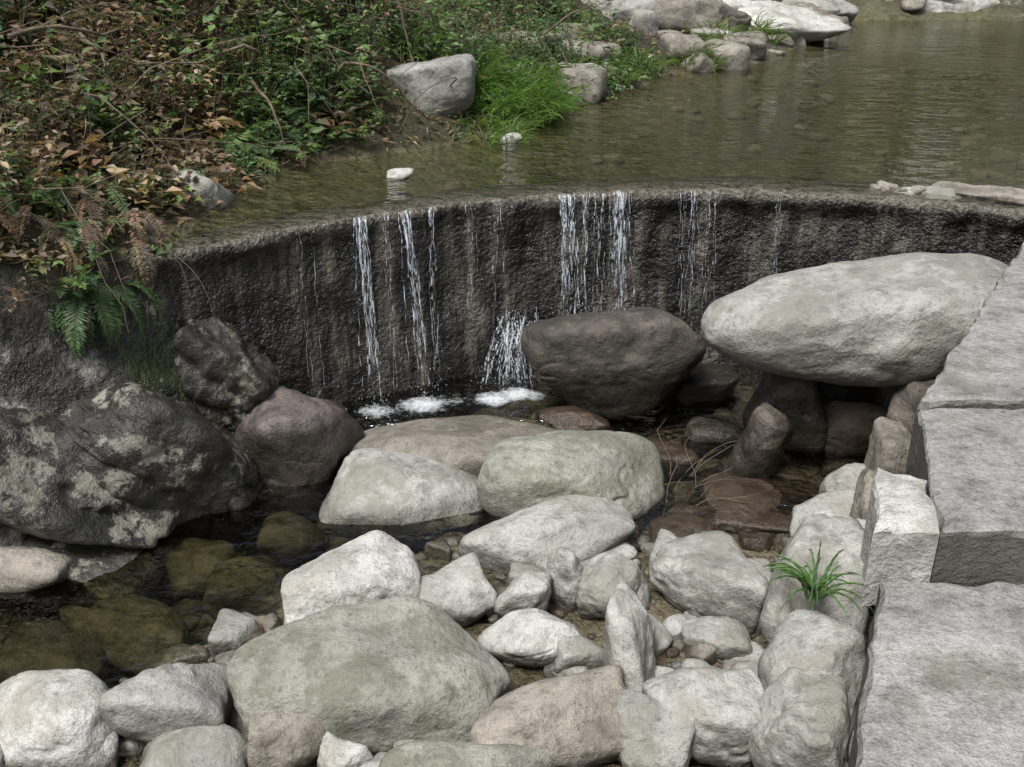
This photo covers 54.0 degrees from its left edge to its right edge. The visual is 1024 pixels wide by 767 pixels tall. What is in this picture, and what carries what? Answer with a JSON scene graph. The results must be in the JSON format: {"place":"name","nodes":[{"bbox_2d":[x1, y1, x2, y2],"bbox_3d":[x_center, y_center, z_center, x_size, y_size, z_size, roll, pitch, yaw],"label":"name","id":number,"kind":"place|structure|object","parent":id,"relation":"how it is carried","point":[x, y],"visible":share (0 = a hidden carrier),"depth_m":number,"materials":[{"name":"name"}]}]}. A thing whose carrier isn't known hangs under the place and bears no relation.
{"place":"outdoors","nodes":[
{"label":"outdoors","id":0,"kind":"place"},
{"bbox_2d":[0,366,865,680],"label":"stream water","id":1,"kind":"structure","parent":0,"point":[118,610],"depth_m":4.64,"materials":[{"name":"brown liquid"}]},
{"bbox_2d":[520,307,705,418],"bbox_3d":[0.594,-0.179,5.865,1.085,0.655,0.736,-10,26,-6],"label":"boulder","id":2,"kind":"object","parent":1,"relation":"on","point":[615,364],"visible":1,"depth_m":5.55,"materials":[{"name":"stone"}]},
{"bbox_2d":[819,463,864,493],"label":"river rock","id":3,"kind":"object","parent":1,"relation":"in","point":[845,476],"visible":0.2,"depth_m":4.70,"materials":[{"name":"grey stone"}]},
{"bbox_2d":[823,400,887,457],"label":"river rock","id":4,"kind":"object","parent":1,"relation":"in","point":[850,426],"visible":0.63,"depth_m":5.39,"materials":[{"name":"brown stone"}]},
{"bbox_2d":[871,385,901,408],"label":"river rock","id":5,"kind":"object","parent":1,"relation":"in","point":[881,396],"visible":0.02,"depth_m":5.37,"materials":[{"name":"stone"}]},
{"bbox_2d":[0,0,1023,766],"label":"ground","id":6,"kind":"structure","parent":0,"point":[44,368],"depth_m":6.96,"materials":[{"name":"soil"}]},
{"bbox_2d":[0,524,27,546],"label":"rock outcrop","id":7,"kind":"object","parent":6,"relation":"on","point":[10,536],"visible":0.09,"depth_m":4.51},
{"bbox_2d":[0,546,70,597],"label":"river rock","id":8,"kind":"object","parent":6,"relation":"on","point":[24,569],"visible":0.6,"depth_m":4.42,"materials":[{"name":"grey stone"}]},
{"bbox_2d":[0,669,112,766],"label":"river rock","id":9,"kind":"object","parent":6,"relation":"on","point":[51,718],"visible":0.84,"depth_m":3.45,"materials":[{"name":"stone"}]},
{"bbox_2d":[0,644,112,683],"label":"submerged rock","id":10,"kind":"object","parent":6,"relation":"on","point":[93,660],"visible":0.12,"depth_m":4.20,"materials":[{"name":"stone"}]},
{"bbox_2d":[48,294,97,348],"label":"fern","id":11,"kind":"object","parent":6,"relation":"on","point":[59,307],"visible":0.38,"depth_m":4.65,"materials":[{"name":"green plant"}]},
{"bbox_2d":[0,406,181,548],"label":"rock outcrop","id":12,"kind":"object","parent":6,"relation":"on","point":[48,491],"visible":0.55,"depth_m":4.49,"materials":[{"name":"stone"}]},
{"bbox_2d":[21,534,165,609],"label":"rock outcrop","id":13,"kind":"object","parent":6,"relation":"on","point":[92,569],"visible":0.31,"depth_m":4.56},
{"bbox_2d":[61,285,146,360],"bbox_3d":[-1.981,-0.289,4.781,0.297,0.342,0.420,20,32,37],"label":"fern","id":14,"kind":"object","parent":6,"relation":"on","point":[98,300],"visible":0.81,"depth_m":4.68,"materials":[{"name":"green plant"}]},
{"bbox_2d":[93,280,163,337],"bbox_3d":[-1.920,-0.340,4.930,0.288,0.328,0.414,21,32,37],"label":"fern","id":15,"kind":"object","parent":6,"relation":"on","point":[135,283],"visible":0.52,"depth_m":4.88,"materials":[{"name":"green plant"}]},
{"bbox_2d":[53,380,259,542],"bbox_3d":[-1.834,0.360,5.139,1.154,0.660,1.024,30,-5,-37],"label":"rock outcrop","id":16,"kind":"object","parent":6,"relation":"on","point":[140,445],"visible":0.77,"depth_m":4.69,"materials":[{"name":"stone"}]},
{"bbox_2d":[99,662,233,744],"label":"river rock","id":17,"kind":"object","parent":6,"relation":"on","point":[145,706],"visible":0.7,"depth_m":3.46,"materials":[{"name":"grey stone"}]},
{"bbox_2d":[146,538,235,597],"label":"submerged rock","id":18,"kind":"object","parent":6,"relation":"on","point":[184,560],"visible":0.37,"depth_m":4.79,"materials":[{"name":"stone"}]},
{"bbox_2d":[138,724,247,766],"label":"river rock","id":19,"kind":"object","parent":6,"relation":"on","point":[223,745],"visible":0.88,"depth_m":3.39,"materials":[{"name":"grey stone"}]},
{"bbox_2d":[163,169,234,210],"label":"boulder","id":20,"kind":"object","parent":6,"relation":"on","point":[206,188],"visible":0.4,"depth_m":5.52,"materials":[{"name":"stone"}]},
{"bbox_2d":[173,316,279,434],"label":"rock outcrop","id":21,"kind":"object","parent":6,"relation":"on","point":[230,375],"visible":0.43,"depth_m":5.15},
{"bbox_2d":[210,51,306,134],"bbox_3d":[-1.674,-1.921,6.671,0.675,0.535,0.907,0,25,0],"label":"shrub","id":22,"kind":"object","parent":6,"relation":"on","point":[262,101],"visible":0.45,"depth_m":6.65,"materials":[{"name":"green plant"}]},
{"bbox_2d":[246,710,325,766],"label":"river rock","id":23,"kind":"object","parent":6,"relation":"on","point":[276,738],"visible":0.8,"depth_m":3.39,"materials":[{"name":"grey stone"}]},
{"bbox_2d":[234,385,364,512],"bbox_3d":[-1.149,0.317,5.395,0.586,0.561,0.561,22,30,11],"label":"boulder","id":24,"kind":"object","parent":6,"relation":"on","point":[283,435],"visible":0.82,"depth_m":5.19,"materials":[{"name":"red stone"}]},
{"bbox_2d":[0,0,606,312],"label":"dead ferns","id":25,"kind":"object","parent":6,"relation":"on","point":[16,227],"visible":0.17,"depth_m":4.85,"materials":[{"name":"brown plant"}]},
{"bbox_2d":[0,0,628,332],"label":"dead branches","id":26,"kind":"object","parent":6,"relation":"on","point":[43,27],"visible":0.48,"depth_m":5.75,"materials":[{"name":"wood"}]},
{"bbox_2d":[2,0,643,348],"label":"ferns","id":27,"kind":"object","parent":6,"relation":"on","point":[69,240],"visible":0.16,"depth_m":6.20,"materials":[{"name":"green plant"}]},
{"bbox_2d":[0,0,656,312],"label":"hillside shrubs","id":28,"kind":"object","parent":6,"relation":"on","point":[55,149],"visible":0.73,"depth_m":6.32,"materials":[{"name":"green plant"}]},
{"bbox_2d":[317,732,372,766],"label":"river rock","id":29,"kind":"object","parent":6,"relation":"on","point":[335,751],"visible":0.9,"depth_m":3.39,"materials":[{"name":"stone"}]},
{"bbox_2d":[281,530,420,624],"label":"river rock","id":30,"kind":"object","parent":6,"relation":"on","point":[374,565],"visible":0.67,"depth_m":4.07,"materials":[{"name":"stone"}]},
{"bbox_2d":[0,0,712,303],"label":"leaf litter","id":31,"kind":"object","parent":6,"relation":"on","point":[198,204],"visible":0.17,"depth_m":6.57,"materials":[{"name":"brown plant"}]},
{"bbox_2d":[226,596,510,755],"bbox_3d":[-0.512,1.093,3.693,1.016,0.425,0.545,-2,25,-4],"label":"boulder","id":32,"kind":"object","parent":6,"relation":"on","point":[375,677],"visible":0.82,"depth_m":3.52,"materials":[{"name":"stone"}]},
{"bbox_2d":[0,542,761,766],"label":"river stones","id":33,"kind":"object","parent":6,"relation":"on","point":[232,630],"visible":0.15,"depth_m":4.02,"materials":[{"name":"grey stone"}]},
{"bbox_2d":[4,536,774,766],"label":"river pebbles","id":34,"kind":"object","parent":6,"relation":"on","point":[493,617],"visible":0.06,"depth_m":4.22,"materials":[{"name":"brown stone"}]},
{"bbox_2d":[1,386,860,669],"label":"river pebbles","id":35,"kind":"object","parent":6,"relation":"on","point":[192,620],"visible":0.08,"depth_m":5.19,"materials":[{"name":"stone"}]},
{"bbox_2d":[101,612,191,673],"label":"submerged rock","id":36,"kind":"object","parent":35,"relation":"on","point":[140,650],"visible":0.48,"depth_m":4.30,"materials":[{"name":"stone"}]},
{"bbox_2d":[201,560,282,619],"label":"submerged rock","id":37,"kind":"object","parent":35,"relation":"on","point":[261,597],"visible":0.37,"depth_m":4.53,"materials":[{"name":"stone"}]},
{"bbox_2d":[257,511,308,564],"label":"submerged rock","id":38,"kind":"object","parent":35,"relation":"on","point":[285,523],"visible":0.29,"depth_m":5.02,"materials":[{"name":"stone"}]},
{"bbox_2d":[319,448,484,537],"bbox_3d":[-0.539,0.563,5.120,0.841,0.301,0.546,5,25,-2],"label":"boulder","id":39,"kind":"object","parent":35,"relation":"on","point":[418,495],"visible":0.86,"depth_m":4.97,"materials":[{"name":"grey stone"}]},
{"bbox_2d":[347,415,556,475],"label":"flat rock","id":40,"kind":"object","parent":35,"relation":"on","point":[465,443],"visible":0.35,"depth_m":5.39,"materials":[{"name":"brown stone"}]},
{"bbox_2d":[385,53,476,116],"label":"boulder","id":41,"kind":"object","parent":6,"relation":"on","point":[416,80],"visible":0.66,"depth_m":7.27,"materials":[{"name":"grey stone"}]},
{"bbox_2d":[173,540,716,733],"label":"river stones","id":42,"kind":"object","parent":6,"relation":"on","point":[196,654],"visible":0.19,"depth_m":3.98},
{"bbox_2d":[119,530,790,683],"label":"river pebbles","id":43,"kind":"object","parent":6,"relation":"on","point":[646,548],"visible":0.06,"depth_m":4.62,"materials":[{"name":"grey stone"}]},
{"bbox_2d":[120,530,790,761],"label":"river pebbles","id":44,"kind":"object","parent":6,"relation":"on","point":[784,540],"visible":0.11,"depth_m":4.69,"materials":[{"name":"stone"}]},
{"bbox_2d":[419,552,497,627],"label":"river rock","id":45,"kind":"object","parent":6,"relation":"on","point":[461,592],"visible":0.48,"depth_m":4.17,"materials":[{"name":"stone"}]},
{"bbox_2d":[378,739,555,766],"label":"river rock","id":46,"kind":"object","parent":6,"relation":"on","point":[427,753],"visible":0.95,"depth_m":3.33,"materials":[{"name":"stone"}]},
{"bbox_2d":[359,22,598,132],"bbox_3d":[-0.254,-2.481,8.007,1.952,0.815,1.723,0,25,0],"label":"grass clump","id":47,"kind":"object","parent":6,"relation":"on","point":[536,105],"visible":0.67,"depth_m":7.75,"materials":[{"name":"green plant"}]},
{"bbox_2d":[453,107,541,150],"bbox_3d":[-0.151,-1.887,7.398,0.779,0.302,0.694,0,25,0],"label":"grass clump","id":48,"kind":"object","parent":6,"relation":"on","point":[496,135],"visible":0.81,"depth_m":7.38,"materials":[{"name":"green plant"}]},
{"bbox_2d":[171,386,872,766],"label":"river pebbles","id":49,"kind":"object","parent":6,"relation":"on","point":[825,470],"visible":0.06,"depth_m":5.39,"materials":[{"name":"brown stone"}]},
{"bbox_2d":[651,419,777,514],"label":"driftwood twigs","id":50,"kind":"object","parent":49,"relation":"on","point":[695,481],"visible":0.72,"depth_m":5.10,"materials":[{"name":"wood"}]},
{"bbox_2d":[722,402,794,478],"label":"river rock","id":51,"kind":"object","parent":49,"relation":"on","point":[764,438],"visible":0.75,"depth_m":5.11,"materials":[{"name":"stone"}]},
{"bbox_2d":[742,373,827,454],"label":"river rock","id":52,"kind":"object","parent":49,"relation":"on","point":[798,403],"visible":0.58,"depth_m":5.34,"materials":[{"name":"stone"}]},
{"bbox_2d":[701,252,1008,386],"bbox_3d":[1.832,-0.307,5.227,1.700,0.566,0.907,-9,25,1],"label":"boulder","id":53,"kind":"object","parent":52,"relation":"on","point":[897,319],"visible":0.84,"depth_m":4.90,"materials":[{"name":"grey stone"}]},
{"bbox_2d":[761,372,872,403],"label":"river rock","id":54,"kind":"object","parent":49,"relation":"on","point":[832,392],"visible":0.02,"depth_m":5.62,"materials":[{"name":"stone"}]},
{"bbox_2d":[470,43,574,83],"bbox_3d":[-0.053,-2.678,8.600,1.227,0.463,1.051,0,25,0],"label":"grass clump","id":55,"kind":"object","parent":6,"relation":"on","point":[548,70],"visible":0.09,"depth_m":8.54,"materials":[{"name":"green plant"}]},
{"bbox_2d":[494,571,551,617],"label":"river rock","id":56,"kind":"object","parent":6,"relation":"on","point":[526,589],"visible":0.64,"depth_m":4.09,"materials":[{"name":"stone"}]},
{"bbox_2d":[477,608,580,667],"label":"river rock","id":57,"kind":"object","parent":6,"relation":"on","point":[529,637],"visible":0.86,"depth_m":3.93,"materials":[{"name":"stone"}]},
{"bbox_2d":[214,529,875,758],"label":"river stones","id":58,"kind":"object","parent":6,"relation":"on","point":[674,623],"visible":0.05,"depth_m":4.03,"materials":[{"name":"stone"}]},
{"bbox_2d":[759,513,868,642],"bbox_3d":[1.151,0.848,3.829,0.385,0.542,0.557,9,26,18],"label":"wall footing stone","id":59,"kind":"object","parent":58,"relation":"on","point":[834,535],"visible":0.48,"depth_m":3.73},
{"bbox_2d":[457,495,634,573],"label":"river rock","id":60,"kind":"object","parent":6,"relation":"on","point":[582,528],"visible":0.75,"depth_m":4.50,"materials":[{"name":"stone"}]},
{"bbox_2d":[470,665,625,766],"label":"river rock","id":61,"kind":"object","parent":6,"relation":"on","point":[571,720],"visible":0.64,"depth_m":3.44,"materials":[{"name":"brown stone"}]},
{"bbox_2d":[546,547,583,612],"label":"river rock","id":62,"kind":"object","parent":6,"relation":"on","point":[564,568],"visible":0.72,"depth_m":4.21,"materials":[{"name":"stone"}]},
{"bbox_2d":[476,430,665,521],"bbox_3d":[0.312,0.463,5.038,0.944,0.428,0.649,4,25,2],"label":"boulder","id":63,"kind":"object","parent":6,"relation":"on","point":[518,473],"visible":0.82,"depth_m":4.83,"materials":[{"name":"stone"}]},
{"bbox_2d":[535,406,611,430],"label":"river rock","id":64,"kind":"object","parent":6,"relation":"on","point":[567,418],"visible":0.53,"depth_m":5.66,"materials":[{"name":"brown stone"}]},
{"bbox_2d":[554,635,603,672],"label":"river rock","id":65,"kind":"object","parent":6,"relation":"on","point":[577,650],"visible":0.69,"depth_m":3.86,"materials":[{"name":"grey stone"}]},
{"bbox_2d":[147,176,1023,414],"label":"weir","id":66,"kind":"object","parent":6,"relation":"on","point":[271,300],"visible":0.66,"depth_m":5.99,"materials":[{"name":"concrete"}]},
{"bbox_2d":[300,199,515,410],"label":"waterfall","id":67,"kind":"structure","parent":66,"relation":"on","point":[429,209],"depth_m":5.64,"materials":[{"name":"white liquid"}]},
{"bbox_2d":[553,191,648,313],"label":"waterfall","id":68,"kind":"structure","parent":66,"relation":"on","point":[622,203],"depth_m":6.02,"materials":[{"name":"white liquid"}]},
{"bbox_2d":[869,180,926,195],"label":"concrete rubble","id":69,"kind":"object","parent":66,"relation":"on","point":[916,189],"visible":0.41,"depth_m":6.05,"materials":[{"name":"concrete"}]},
{"bbox_2d":[879,185,960,200],"bbox_3d":[2.438,-1.123,6.024,0.559,0.121,0.198,9,26,18],"label":"broken concrete","id":70,"kind":"object","parent":66,"relation":"on","point":[938,192],"visible":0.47,"depth_m":5.95,"materials":[{"name":"concrete"}]},
{"bbox_2d":[932,181,1023,206],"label":"broken concrete","id":71,"kind":"object","parent":66,"relation":"on","point":[1007,195],"visible":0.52,"depth_m":5.88,"materials":[{"name":"concrete"}]},
{"bbox_2d":[576,553,649,619],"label":"river rock","id":72,"kind":"object","parent":6,"relation":"on","point":[603,575],"visible":0.71,"depth_m":4.15,"materials":[{"name":"grey stone"}]},
{"bbox_2d":[571,50,654,86],"bbox_3d":[0.927,-3.002,9.588,0.958,0.346,0.775,15,29,29],"label":"grass clump","id":73,"kind":"object","parent":6,"relation":"on","point":[622,68],"visible":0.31,"depth_m":9.51,"materials":[{"name":"green plant"}]},
{"bbox_2d":[581,0,660,22],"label":"shore boulder","id":74,"kind":"object","parent":6,"relation":"on","point":[627,9],"visible":0.19,"depth_m":11.35,"materials":[{"name":"grey stone"}]},
{"bbox_2d":[603,583,655,692],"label":"river rock","id":75,"kind":"object","parent":6,"relation":"on","point":[629,636],"visible":0.58,"depth_m":3.69,"materials":[{"name":"stone"}]},
{"bbox_2d":[557,10,728,65],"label":"shore boulders","id":76,"kind":"object","parent":6,"relation":"on","point":[646,21],"visible":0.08,"depth_m":11.07,"materials":[{"name":"stone"}]},
{"bbox_2d":[616,38,684,75],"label":"grass clump","id":77,"kind":"object","parent":6,"relation":"on","point":[655,62],"visible":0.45,"depth_m":10.10,"materials":[{"name":"green plant"}]},
{"bbox_2d":[616,689,695,766],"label":"river rock","id":78,"kind":"object","parent":6,"relation":"on","point":[653,733],"visible":0.86,"depth_m":3.40,"materials":[{"name":"grey stone"}]},
{"bbox_2d":[649,440,697,480],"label":"river rock","id":79,"kind":"object","parent":6,"relation":"on","point":[678,452],"visible":0.52,"depth_m":5.35,"materials":[{"name":"brown stone"}]},
{"bbox_2d":[649,513,721,542],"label":"river rock","id":80,"kind":"object","parent":6,"relation":"on","point":[681,525],"visible":0.38,"depth_m":4.79,"materials":[{"name":"brown stone"}]},
{"bbox_2d":[358,54,1023,189],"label":"pool stones","id":81,"kind":"object","parent":6,"relation":"on","point":[998,153],"visible":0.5,"depth_m":9.11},
{"bbox_2d":[661,38,733,72],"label":"grass clump","id":82,"kind":"object","parent":6,"relation":"on","point":[704,52],"visible":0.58,"depth_m":10.56,"materials":[{"name":"green plant"}]},
{"bbox_2d":[657,363,739,412],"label":"river rock","id":83,"kind":"object","parent":6,"relation":"on","point":[706,384],"visible":0.67,"depth_m":6.00,"materials":[{"name":"stone"}]},
{"bbox_2d":[651,0,751,34],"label":"shore boulder","id":84,"kind":"object","parent":6,"relation":"on","point":[675,15],"visible":0.35,"depth_m":11.45,"materials":[{"name":"grey stone"}]},
{"bbox_2d":[642,667,763,766],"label":"river rock","id":85,"kind":"object","parent":6,"relation":"on","point":[719,707],"visible":0.69,"depth_m":3.44,"materials":[{"name":"stone"}]},
{"bbox_2d":[479,0,926,109],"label":"shore boulders","id":86,"kind":"object","parent":6,"relation":"on","point":[741,53],"visible":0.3,"depth_m":10.60,"materials":[{"name":"grey stone"}]},
{"bbox_2d":[625,508,786,551],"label":"river stones","id":87,"kind":"object","parent":6,"relation":"on","point":[749,539],"visible":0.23,"depth_m":4.67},
{"bbox_2d":[649,530,768,636],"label":"river rock","id":88,"kind":"object","parent":6,"relation":"on","point":[712,573],"visible":0.89,"depth_m":4.12,"materials":[{"name":"grey stone"}]},
{"bbox_2d":[681,416,743,454],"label":"river rock","id":89,"kind":"object","parent":6,"relation":"on","point":[709,434],"visible":0.85,"depth_m":5.57,"materials":[{"name":"stone"}]},
{"bbox_2d":[682,616,752,661],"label":"river rock","id":90,"kind":"object","parent":6,"relation":"on","point":[727,637],"visible":0.84,"depth_m":3.96,"materials":[{"name":"grey stone"}]},
{"bbox_2d":[683,16,765,42],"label":"grass clump","id":91,"kind":"object","parent":6,"relation":"on","point":[736,30],"visible":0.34,"depth_m":11.27,"materials":[{"name":"green plant"}]},
{"bbox_2d":[687,473,819,536],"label":"flat rock","id":92,"kind":"object","parent":6,"relation":"on","point":[769,510],"visible":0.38,"depth_m":4.99,"materials":[{"name":"brown stone"}]},
{"bbox_2d":[748,6,798,44],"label":"grass clump","id":93,"kind":"object","parent":6,"relation":"on","point":[769,30],"visible":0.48,"depth_m":12.24,"materials":[{"name":"green plant"}]},
{"bbox_2d":[723,0,851,42],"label":"shore boulder","id":94,"kind":"object","parent":6,"relation":"on","point":[810,25],"visible":0.34,"depth_m":12.70,"materials":[{"name":"stone"}]},
{"bbox_2d":[748,666,850,766],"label":"wall footing stone","id":95,"kind":"object","parent":6,"relation":"on","point":[805,720],"visible":0.85,"depth_m":3.23,"materials":[{"name":"grey stone"}]},
{"bbox_2d":[757,609,865,716],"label":"wall footing stone","id":96,"kind":"object","parent":6,"relation":"on","point":[817,642],"visible":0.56,"depth_m":3.44,"materials":[{"name":"stone"}]},
{"bbox_2d":[771,0,858,23],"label":"shore boulder","id":97,"kind":"object","parent":6,"relation":"on","point":[842,8],"visible":0.23,"depth_m":14.56,"materials":[{"name":"grey stone"}]},
{"bbox_2d":[790,487,855,536],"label":"river rock","id":98,"kind":"object","parent":6,"relation":"on","point":[839,501],"visible":0.27,"depth_m":4.55,"materials":[{"name":"stone"}]},
{"bbox_2d":[850,468,874,518],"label":"wall footing stone","id":99,"kind":"object","parent":6,"relation":"on","point":[860,504],"visible":0.16,"depth_m":4.35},
{"bbox_2d":[843,464,907,766],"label":"stone wall","id":100,"kind":"structure","parent":6,"relation":"on","point":[846,755],"depth_m":3.08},
{"bbox_2d":[863,417,911,474],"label":"wall footing stone","id":101,"kind":"object","parent":100,"relation":"attached to","point":[889,445],"visible":0.41,"depth_m":4.54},
{"bbox_2d":[887,377,935,434],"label":"wall footing stone","id":102,"kind":"object","parent":100,"relation":"attached to","point":[905,401],"visible":0.15,"depth_m":4.93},
{"bbox_2d":[886,0,999,12],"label":"shore boulder","id":103,"kind":"object","parent":6,"relation":"on","point":[958,6],"visible":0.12,"depth_m":15.91,"materials":[{"name":"stone"}]},
{"bbox_2d":[171,20,1023,247],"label":"pool water","id":104,"kind":"structure","parent":0,"point":[937,37],"depth_m":8.03,"materials":[{"name":"brown liquid"}]},
{"bbox_2d":[387,168,413,182],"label":"river rock","id":105,"kind":"object","parent":104,"relation":"on","point":[397,174],"visible":0.94,"depth_m":6.28,"materials":[{"name":"stone"}]},
{"bbox_2d":[761,541,873,618],"bbox_3d":[1.064,0.698,3.490,0.402,0.161,0.418,0,25,0],"label":"grass tuft","id":106,"kind":"object","parent":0,"point":[807,581],"depth_m":3.50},
{"bbox_2d":[848,242,1023,766],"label":"stone path","id":107,"kind":"structure","parent":0,"point":[942,559],"depth_m":2.80,"materials":[{"name":"stone"}]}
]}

